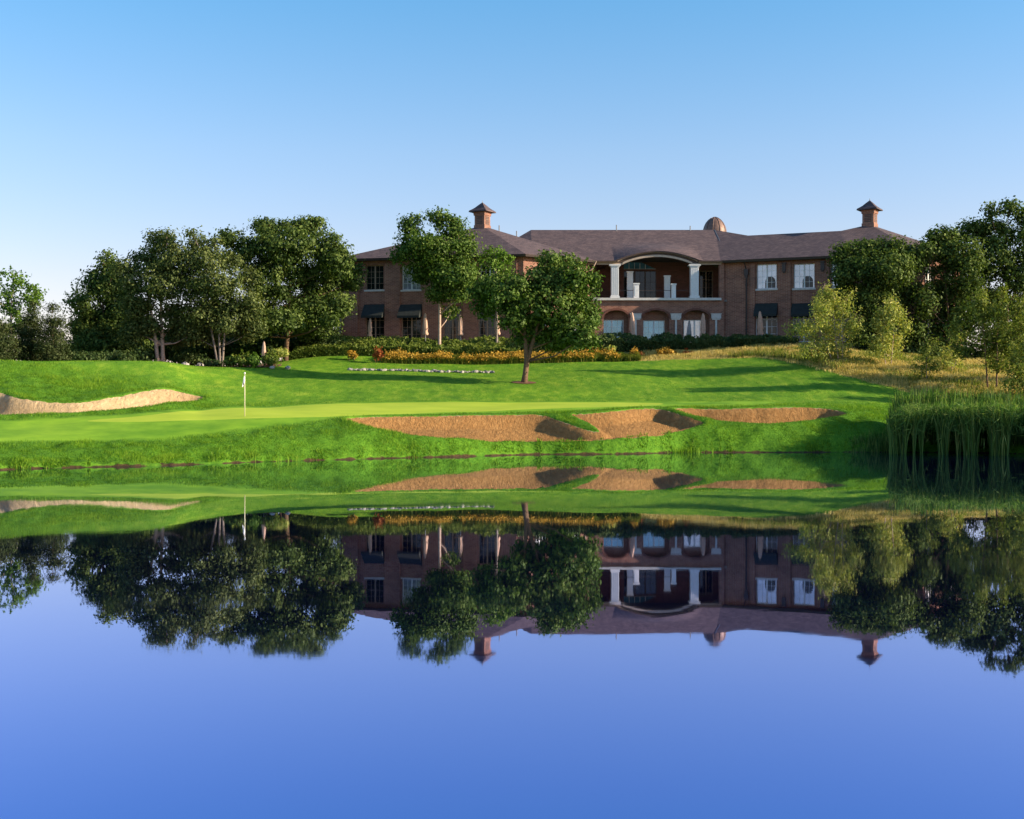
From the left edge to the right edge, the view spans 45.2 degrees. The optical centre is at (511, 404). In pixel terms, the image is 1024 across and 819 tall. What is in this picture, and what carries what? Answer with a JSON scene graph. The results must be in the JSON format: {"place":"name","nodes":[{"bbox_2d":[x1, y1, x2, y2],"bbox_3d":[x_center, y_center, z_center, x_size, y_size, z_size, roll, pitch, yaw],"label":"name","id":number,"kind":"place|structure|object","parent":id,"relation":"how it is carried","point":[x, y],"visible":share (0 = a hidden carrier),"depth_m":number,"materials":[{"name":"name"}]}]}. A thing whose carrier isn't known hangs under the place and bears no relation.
{"place":"outdoors","nodes":[
{"label":"outdoors","id":0,"kind":"place"},
{"bbox_2d":[0,452,1023,818],"bbox_3d":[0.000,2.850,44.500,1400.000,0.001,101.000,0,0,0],"label":"pond water","id":1,"kind":"structure","parent":0,"point":[712,636],"depth_m":14.99,"materials":[{"name":"liquid"}]},
{"bbox_2d":[255,446,713,461],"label":"sedge","id":2,"kind":"object","parent":1,"relation":"in","point":[698,450],"visible":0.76,"depth_m":73.05,"materials":[{"name":"green plant"}]},
{"bbox_2d":[845,427,888,452],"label":"young reeds","id":3,"kind":"object","parent":1,"relation":"in","point":[873,444],"visible":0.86,"depth_m":74.21,"materials":[{"name":"green plant"}]},
{"bbox_2d":[881,385,1023,455],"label":"cattail reeds","id":4,"kind":"object","parent":1,"relation":"in","point":[972,440],"visible":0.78,"depth_m":70.81,"materials":[{"name":"green plant"}]},
{"bbox_2d":[0,347,1023,469],"bbox_3d":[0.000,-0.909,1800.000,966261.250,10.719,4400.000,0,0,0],"label":"lawn","id":5,"kind":"structure","parent":0,"point":[56,428],"depth_m":79.94,"materials":[{"name":"green plant"}]},
{"bbox_2d":[0,318,31,360],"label":"pine tree","id":6,"kind":"object","parent":5,"relation":"on","point":[8,349],"visible":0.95,"depth_m":91.53,"materials":[{"name":"green plant"}]},
{"bbox_2d":[0,266,48,334],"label":"deciduous tree","id":7,"kind":"object","parent":5,"relation":"on","point":[7,294],"visible":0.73,"depth_m":100.19,"materials":[{"name":"green plant"}]},
{"bbox_2d":[9,299,45,360],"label":"pine tree","id":8,"kind":"object","parent":5,"relation":"on","point":[26,330],"visible":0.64,"depth_m":94.22,"materials":[{"name":"green plant"}]},
{"bbox_2d":[31,301,78,360],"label":"pine tree","id":9,"kind":"object","parent":5,"relation":"on","point":[53,349],"visible":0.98,"depth_m":92.44,"materials":[{"name":"green plant"}]},
{"bbox_2d":[65,351,108,360],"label":"shrub","id":10,"kind":"object","parent":5,"relation":"on","point":[93,355],"visible":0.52,"depth_m":99.15,"materials":[{"name":"green plant"}]},
{"bbox_2d":[64,334,127,356],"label":"shrub","id":11,"kind":"object","parent":5,"relation":"on","point":[71,343],"visible":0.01,"depth_m":113.66,"materials":[{"name":"green plant"}]},
{"bbox_2d":[0,389,202,414],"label":"sand bunker","id":12,"kind":"object","parent":5,"relation":"on","point":[9,405],"visible":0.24,"depth_m":72.98},
{"bbox_2d":[60,247,156,358],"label":"deciduous tree","id":13,"kind":"object","parent":5,"relation":"on","point":[94,328],"visible":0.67,"depth_m":108.10,"materials":[{"name":"green plant"}]},
{"bbox_2d":[95,348,140,360],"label":"shrub","id":14,"kind":"object","parent":5,"relation":"on","point":[120,355],"visible":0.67,"depth_m":100.45,"materials":[{"name":"green plant"}]},
{"bbox_2d":[127,345,156,360],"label":"shrub","id":15,"kind":"object","parent":5,"relation":"on","point":[146,355],"visible":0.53,"depth_m":102.71,"materials":[{"name":"green plant"}]},
{"bbox_2d":[102,225,210,361],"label":"birch tree","id":16,"kind":"object","parent":5,"relation":"on","point":[160,270],"visible":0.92,"depth_m":102.85,"materials":[{"name":"green plant"}]},
{"bbox_2d":[146,336,202,361],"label":"shrub","id":17,"kind":"object","parent":5,"relation":"on","point":[169,353],"visible":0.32,"depth_m":112.12,"materials":[{"name":"green plant"}]},
{"bbox_2d":[168,349,208,364],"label":"shrub","id":18,"kind":"object","parent":5,"relation":"on","point":[190,358],"visible":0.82,"depth_m":106.46,"materials":[{"name":"green plant"}]},
{"bbox_2d":[153,311,229,365],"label":"shrub","id":19,"kind":"object","parent":5,"relation":"on","point":[208,332],"visible":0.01,"depth_m":118.01,"materials":[{"name":"green plant"}]},
{"bbox_2d":[195,332,234,359],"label":"shrub","id":20,"kind":"object","parent":5,"relation":"on","point":[210,353],"visible":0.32,"depth_m":113.41,"materials":[{"name":"green plant"}]},
{"bbox_2d":[166,225,269,365],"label":"birch tree","id":21,"kind":"object","parent":5,"relation":"on","point":[222,307],"visible":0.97,"depth_m":102.34,"materials":[{"name":"green plant"}]},
{"bbox_2d":[192,364,280,366],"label":"mulch bed","id":22,"kind":"object","parent":5,"relation":"on","point":[261,365],"visible":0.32,"depth_m":99.95,"materials":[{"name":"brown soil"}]},
{"bbox_2d":[201,359,223,366],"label":"shrub","id":23,"kind":"object","parent":22,"relation":"on","point":[211,362],"visible":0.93,"depth_m":99.39,"materials":[{"name":"green plant"}]},
{"bbox_2d":[221,354,240,366],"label":"shrub","id":24,"kind":"object","parent":22,"relation":"on","point":[228,361],"visible":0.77,"depth_m":98.42,"materials":[{"name":"green plant"}]},
{"bbox_2d":[231,349,250,366],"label":"shrub","id":25,"kind":"object","parent":22,"relation":"on","point":[240,361],"visible":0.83,"depth_m":98.07,"materials":[{"name":"green plant"}]},
{"bbox_2d":[246,351,261,367],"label":"shrub","id":26,"kind":"object","parent":22,"relation":"on","point":[253,361],"visible":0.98,"depth_m":97.97,"materials":[{"name":"green plant"}]},
{"bbox_2d":[261,341,265,367],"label":"closed umbrella","id":27,"kind":"object","parent":22,"relation":"on","point":[263,350],"visible":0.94,"depth_m":99.35,"materials":[{"name":"beige fabric"}]},
{"bbox_2d":[261,350,283,366],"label":"shrub","id":28,"kind":"object","parent":22,"relation":"on","point":[271,358],"visible":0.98,"depth_m":99.48,"materials":[{"name":"green plant"}]},
{"bbox_2d":[268,346,288,360],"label":"shrub","id":29,"kind":"object","parent":22,"relation":"on","point":[280,352],"visible":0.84,"depth_m":103.70,"materials":[{"name":"green plant"}]},
{"bbox_2d":[226,335,283,355],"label":"shrub","id":30,"kind":"object","parent":5,"relation":"on","point":[234,348],"visible":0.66,"depth_m":112.19,"materials":[{"name":"green plant"}]},
{"bbox_2d":[236,321,294,363],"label":"shrub","id":31,"kind":"object","parent":5,"relation":"on","point":[260,356],"visible":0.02,"depth_m":119.31,"materials":[{"name":"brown plant"}]},
{"bbox_2d":[214,214,367,360],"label":"deciduous tree","id":32,"kind":"object","parent":5,"relation":"on","point":[313,310],"visible":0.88,"depth_m":108.36,"materials":[{"name":"green plant"}]},
{"bbox_2d":[275,333,335,351],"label":"shrub","id":33,"kind":"object","parent":5,"relation":"on","point":[293,342],"visible":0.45,"depth_m":113.04,"materials":[{"name":"green plant"}]},
{"bbox_2d":[292,321,346,338],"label":"shrub","id":34,"kind":"object","parent":5,"relation":"on","point":[336,331],"visible":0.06,"depth_m":118.64,"materials":[{"name":"green plant"}]},
{"bbox_2d":[310,335,347,351],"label":"shrub","id":35,"kind":"object","parent":5,"relation":"on","point":[325,341],"visible":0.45,"depth_m":112.44,"materials":[{"name":"green plant"}]},
{"bbox_2d":[288,335,409,359],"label":"hedge","id":36,"kind":"object","parent":5,"relation":"on","point":[315,349],"visible":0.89,"depth_m":111.21,"materials":[{"name":"green plant"}]},
{"bbox_2d":[347,350,358,360],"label":"shrub","id":37,"kind":"object","parent":5,"relation":"on","point":[351,354],"visible":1,"depth_m":108.87,"materials":[{"name":"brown plant"}]},
{"bbox_2d":[89,402,661,421],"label":"putting green","id":38,"kind":"object","parent":5,"relation":"on","point":[333,410],"visible":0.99,"depth_m":75.57,"materials":[{"name":"green plant"}]},
{"bbox_2d":[242,372,245,415],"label":"golf flag","id":39,"kind":"object","parent":38,"relation":"in","point":[244,391],"visible":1,"depth_m":68.78,"materials":[{"name":"white paint"}]},
{"bbox_2d":[372,346,384,362],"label":"shrub","id":40,"kind":"object","parent":5,"relation":"on","point":[378,353],"visible":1,"depth_m":107.79,"materials":[{"name":"brown plant"}]},
{"bbox_2d":[386,205,485,347],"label":"deciduous tree","id":41,"kind":"object","parent":5,"relation":"on","point":[429,252],"visible":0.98,"depth_m":111.40,"materials":[{"name":"green plant"}]},
{"bbox_2d":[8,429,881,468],"bbox_3d":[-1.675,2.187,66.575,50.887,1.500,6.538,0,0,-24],"label":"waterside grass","id":42,"kind":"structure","parent":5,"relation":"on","point":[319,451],"depth_m":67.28,"materials":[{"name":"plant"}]},
{"bbox_2d":[408,335,519,355],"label":"hedge","id":43,"kind":"object","parent":5,"relation":"on","point":[475,345],"visible":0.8,"depth_m":111.88,"materials":[{"name":"green plant"}]},
{"bbox_2d":[476,244,516,344],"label":"deciduous tree","id":44,"kind":"object","parent":5,"relation":"on","point":[499,259],"visible":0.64,"depth_m":112.75,"materials":[{"name":"green plant"}]},
{"bbox_2d":[382,346,640,364],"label":"daylily","id":45,"kind":"object","parent":5,"relation":"on","point":[625,357],"depth_m":108.47,"materials":[{"name":"plant"}]},
{"bbox_2d":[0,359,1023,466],"bbox_3d":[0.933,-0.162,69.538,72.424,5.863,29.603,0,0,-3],"label":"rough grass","id":46,"kind":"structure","parent":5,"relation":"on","point":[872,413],"depth_m":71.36,"materials":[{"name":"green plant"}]},
{"bbox_2d":[512,381,535,383],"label":"mulch ring","id":47,"kind":"object","parent":5,"relation":"on","point":[529,382],"visible":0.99,"depth_m":92.87,"materials":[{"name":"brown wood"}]},
{"bbox_2d":[465,248,605,382],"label":"deciduous tree","id":48,"kind":"object","parent":47,"relation":"on","point":[568,281],"visible":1,"depth_m":91.85,"materials":[{"name":"green plant"}]},
{"bbox_2d":[347,409,702,441],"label":"sand bunker","id":49,"kind":"object","parent":5,"relation":"on","point":[607,425],"visible":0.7,"depth_m":73.51},
{"bbox_2d":[511,337,578,353],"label":"hedge","id":50,"kind":"object","parent":5,"relation":"on","point":[514,345],"visible":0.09,"depth_m":111.94,"materials":[{"name":"green plant"}]},
{"bbox_2d":[601,345,616,351],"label":"shrub","id":51,"kind":"object","parent":5,"relation":"on","point":[609,347],"visible":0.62,"depth_m":110.95,"materials":[{"name":"yellow plant"}]},
{"bbox_2d":[575,332,688,352],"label":"hedge","id":52,"kind":"object","parent":5,"relation":"on","point":[658,341],"visible":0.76,"depth_m":112.29,"materials":[{"name":"green plant"}]},
{"bbox_2d":[675,407,845,423],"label":"sand bunker","id":53,"kind":"object","parent":5,"relation":"on","point":[765,415],"visible":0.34,"depth_m":79.91},
{"bbox_2d":[890,398,1023,447],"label":"cattail leaves","id":54,"kind":"object","parent":5,"relation":"on","point":[1016,413],"visible":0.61,"depth_m":70.22,"materials":[{"name":"green plant"}]},
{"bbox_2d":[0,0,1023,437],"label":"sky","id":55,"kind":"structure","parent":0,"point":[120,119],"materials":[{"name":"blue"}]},
{"bbox_2d":[280,342,888,351],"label":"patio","id":56,"kind":"structure","parent":0,"point":[541,349],"depth_m":114.52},
{"bbox_2d":[367,318,371,336],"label":"closed umbrella","id":57,"kind":"object","parent":56,"relation":"on","point":[370,329],"visible":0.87,"depth_m":113.66,"materials":[{"name":"beige fabric"}]},
{"bbox_2d":[422,313,427,341],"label":"closed umbrella","id":58,"kind":"object","parent":56,"relation":"on","point":[425,328],"visible":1,"depth_m":113.43,"materials":[{"name":"beige fabric"}]},
{"bbox_2d":[458,315,462,340],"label":"closed umbrella","id":59,"kind":"object","parent":56,"relation":"on","point":[460,328],"visible":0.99,"depth_m":113.29,"materials":[{"name":"beige fabric"}]},
{"bbox_2d":[494,316,500,342],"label":"closed umbrella","id":60,"kind":"object","parent":56,"relation":"on","point":[498,329],"visible":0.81,"depth_m":112.85,"materials":[{"name":"beige fabric"}]},
{"bbox_2d":[630,312,634,334],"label":"closed umbrella","id":61,"kind":"object","parent":56,"relation":"on","point":[632,326],"visible":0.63,"depth_m":117.36,"materials":[{"name":"beige fabric"}]},
{"bbox_2d":[339,200,959,342],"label":"clubhouse","id":62,"kind":"structure","parent":56,"relation":"on","point":[716,273],"depth_m":120.88,"materials":[{"name":"red brick"}]},
{"bbox_2d":[364,265,383,291],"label":"window","id":63,"kind":"structure","parent":62,"relation":"in","point":[374,282],"depth_m":119.69,"materials":[{"name":"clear glass"}]},
{"bbox_2d":[366,317,383,337],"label":"window","id":64,"kind":"structure","parent":62,"relation":"in","point":[377,323],"depth_m":119.66,"materials":[{"name":"black glass"}]},
{"bbox_2d":[400,266,421,291],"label":"window","id":65,"kind":"structure","parent":62,"relation":"in","point":[407,286],"depth_m":118.90,"materials":[{"name":"glass"}]},
{"bbox_2d":[402,317,420,341],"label":"window","id":66,"kind":"structure","parent":62,"relation":"in","point":[411,327],"depth_m":118.84,"materials":[{"name":"black glass"}]},
{"bbox_2d":[444,306,460,339],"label":"door","id":67,"kind":"structure","parent":62,"relation":"in","point":[451,331],"depth_m":117.92,"materials":[{"name":"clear glass"}]},
{"bbox_2d":[479,309,495,341],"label":"door","id":68,"kind":"structure","parent":62,"relation":"in","point":[485,327],"depth_m":117.20,"materials":[{"name":"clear glass"}]},
{"bbox_2d":[481,265,498,278],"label":"window","id":69,"kind":"structure","parent":62,"relation":"in","point":[483,272],"depth_m":117.20,"materials":[{"name":"white paint"}]},
{"bbox_2d":[604,320,623,336],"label":"door","id":70,"kind":"structure","parent":62,"relation":"in","point":[611,326],"depth_m":122.14,"materials":[{"name":"white paint"}]},
{"bbox_2d":[624,271,655,297],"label":"door","id":71,"kind":"structure","parent":62,"relation":"in","point":[647,279],"depth_m":126.29,"materials":[{"name":"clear glass"}]},
{"bbox_2d":[643,320,664,337],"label":"door","id":72,"kind":"structure","parent":62,"relation":"in","point":[650,327],"depth_m":122.14,"materials":[{"name":"white paint"}]},
{"bbox_2d":[684,320,704,342],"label":"door","id":73,"kind":"structure","parent":62,"relation":"in","point":[692,327],"depth_m":122.14,"materials":[{"name":"white paint"}]},
{"bbox_2d":[699,271,712,297],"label":"door","id":74,"kind":"structure","parent":62,"relation":"in","point":[705,277],"depth_m":126.29,"materials":[{"name":"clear glass"}]},
{"bbox_2d":[755,264,777,290],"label":"window","id":75,"kind":"structure","parent":62,"relation":"in","point":[766,273],"depth_m":119.98,"materials":[{"name":"glass"}]},
{"bbox_2d":[756,316,776,335],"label":"door","id":76,"kind":"structure","parent":62,"relation":"in","point":[769,322],"depth_m":119.95,"materials":[{"name":"white paint"}]},
{"bbox_2d":[792,263,815,289],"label":"window","id":77,"kind":"structure","parent":62,"relation":"in","point":[804,274],"depth_m":118.67,"materials":[{"name":"glass"}]},
{"bbox_2d":[793,316,814,341],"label":"door","id":78,"kind":"structure","parent":62,"relation":"in","point":[806,317],"depth_m":118.78,"materials":[{"name":"white paint"}]},
{"bbox_2d":[832,316,851,341],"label":"door","id":79,"kind":"structure","parent":62,"relation":"in","point":[841,316],"depth_m":117.40,"materials":[{"name":"white paint"}]},
{"bbox_2d":[925,315,933,339],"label":"window","id":80,"kind":"structure","parent":62,"relation":"in","point":[929,315],"depth_m":116.46,"materials":[{"name":"white paint"}]},
{"bbox_2d":[925,266,933,294],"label":"window","id":81,"kind":"structure","parent":62,"relation":"in","point":[927,277],"depth_m":116.17,"materials":[{"name":"white paint"}]},
{"bbox_2d":[700,313,705,335],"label":"closed umbrella","id":82,"kind":"object","parent":56,"relation":"on","point":[702,327],"visible":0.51,"depth_m":117.39,"materials":[{"name":"grey fabric"}]},
{"bbox_2d":[757,311,763,334],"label":"closed umbrella","id":83,"kind":"object","parent":56,"relation":"on","point":[760,327],"visible":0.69,"depth_m":114.83,"materials":[{"name":"grey fabric"}]},
{"bbox_2d":[620,342,1023,401],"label":"meadow","id":84,"kind":"structure","parent":0,"point":[803,362],"depth_m":95.19,"materials":[{"name":"green plant"}]},
{"bbox_2d":[655,346,676,354],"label":"shrub","id":85,"kind":"object","parent":84,"relation":"on","point":[664,350],"visible":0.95,"depth_m":110.19,"materials":[{"name":"yellow plant"}]},
{"bbox_2d":[682,333,799,350],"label":"hedge","id":86,"kind":"object","parent":84,"relation":"on","point":[734,340],"visible":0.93,"depth_m":111.99,"materials":[{"name":"green plant"}]},
{"bbox_2d":[781,279,867,364],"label":"willow sapling","id":87,"kind":"object","parent":84,"relation":"on","point":[822,308],"visible":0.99,"depth_m":98.19,"materials":[{"name":"green plant"}]},
{"bbox_2d":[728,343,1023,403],"bbox_3d":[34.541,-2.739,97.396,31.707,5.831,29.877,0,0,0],"label":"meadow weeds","id":88,"kind":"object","parent":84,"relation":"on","point":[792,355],"visible":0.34,"depth_m":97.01,"materials":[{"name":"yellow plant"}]},
{"bbox_2d":[826,234,930,350],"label":"deciduous tree","id":89,"kind":"object","parent":84,"relation":"on","point":[892,267],"visible":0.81,"depth_m":109.75,"materials":[{"name":"green plant"}]},
{"bbox_2d":[867,294,915,363],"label":"willow sapling","id":90,"kind":"object","parent":84,"relation":"on","point":[885,343],"visible":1,"depth_m":97.31,"materials":[{"name":"green plant"}]},
{"bbox_2d":[893,341,926,353],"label":"shrub","id":91,"kind":"object","parent":84,"relation":"on","point":[914,349],"visible":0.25,"depth_m":110.51,"materials":[{"name":"green plant"}]},
{"bbox_2d":[909,334,941,379],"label":"willow sapling","id":92,"kind":"object","parent":84,"relation":"on","point":[927,358],"visible":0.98,"depth_m":91.76,"materials":[{"name":"green plant"}]},
{"bbox_2d":[894,223,995,357],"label":"deciduous tree","id":93,"kind":"object","parent":84,"relation":"on","point":[947,244],"visible":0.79,"depth_m":110.65,"materials":[{"name":"green plant"}]},
{"bbox_2d":[934,330,967,371],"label":"willow sapling","id":94,"kind":"object","parent":84,"relation":"on","point":[949,363],"visible":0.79,"depth_m":95.02,"materials":[{"name":"green plant"}]},
{"bbox_2d":[937,339,967,357],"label":"shrub","id":95,"kind":"object","parent":84,"relation":"on","point":[952,348],"visible":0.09,"depth_m":111.40,"materials":[{"name":"green plant"}]},
{"bbox_2d":[959,341,998,357],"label":"shrub","id":96,"kind":"object","parent":84,"relation":"on","point":[976,353],"visible":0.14,"depth_m":113.04,"materials":[{"name":"green plant"}]},
{"bbox_2d":[943,282,1023,386],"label":"willow sapling","id":97,"kind":"object","parent":84,"relation":"on","point":[980,312],"visible":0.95,"depth_m":88.02,"materials":[{"name":"green plant"}]},
{"bbox_2d":[953,195,1023,355],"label":"deciduous tree","id":98,"kind":"object","parent":84,"relation":"on","point":[1004,265],"visible":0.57,"depth_m":111.79,"materials":[{"name":"green plant"}]},
{"bbox_2d":[999,330,1023,397],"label":"willow sapling","id":99,"kind":"object","parent":84,"relation":"on","point":[1018,372],"visible":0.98,"depth_m":84.55,"materials":[{"name":"green plant"}]}
]}

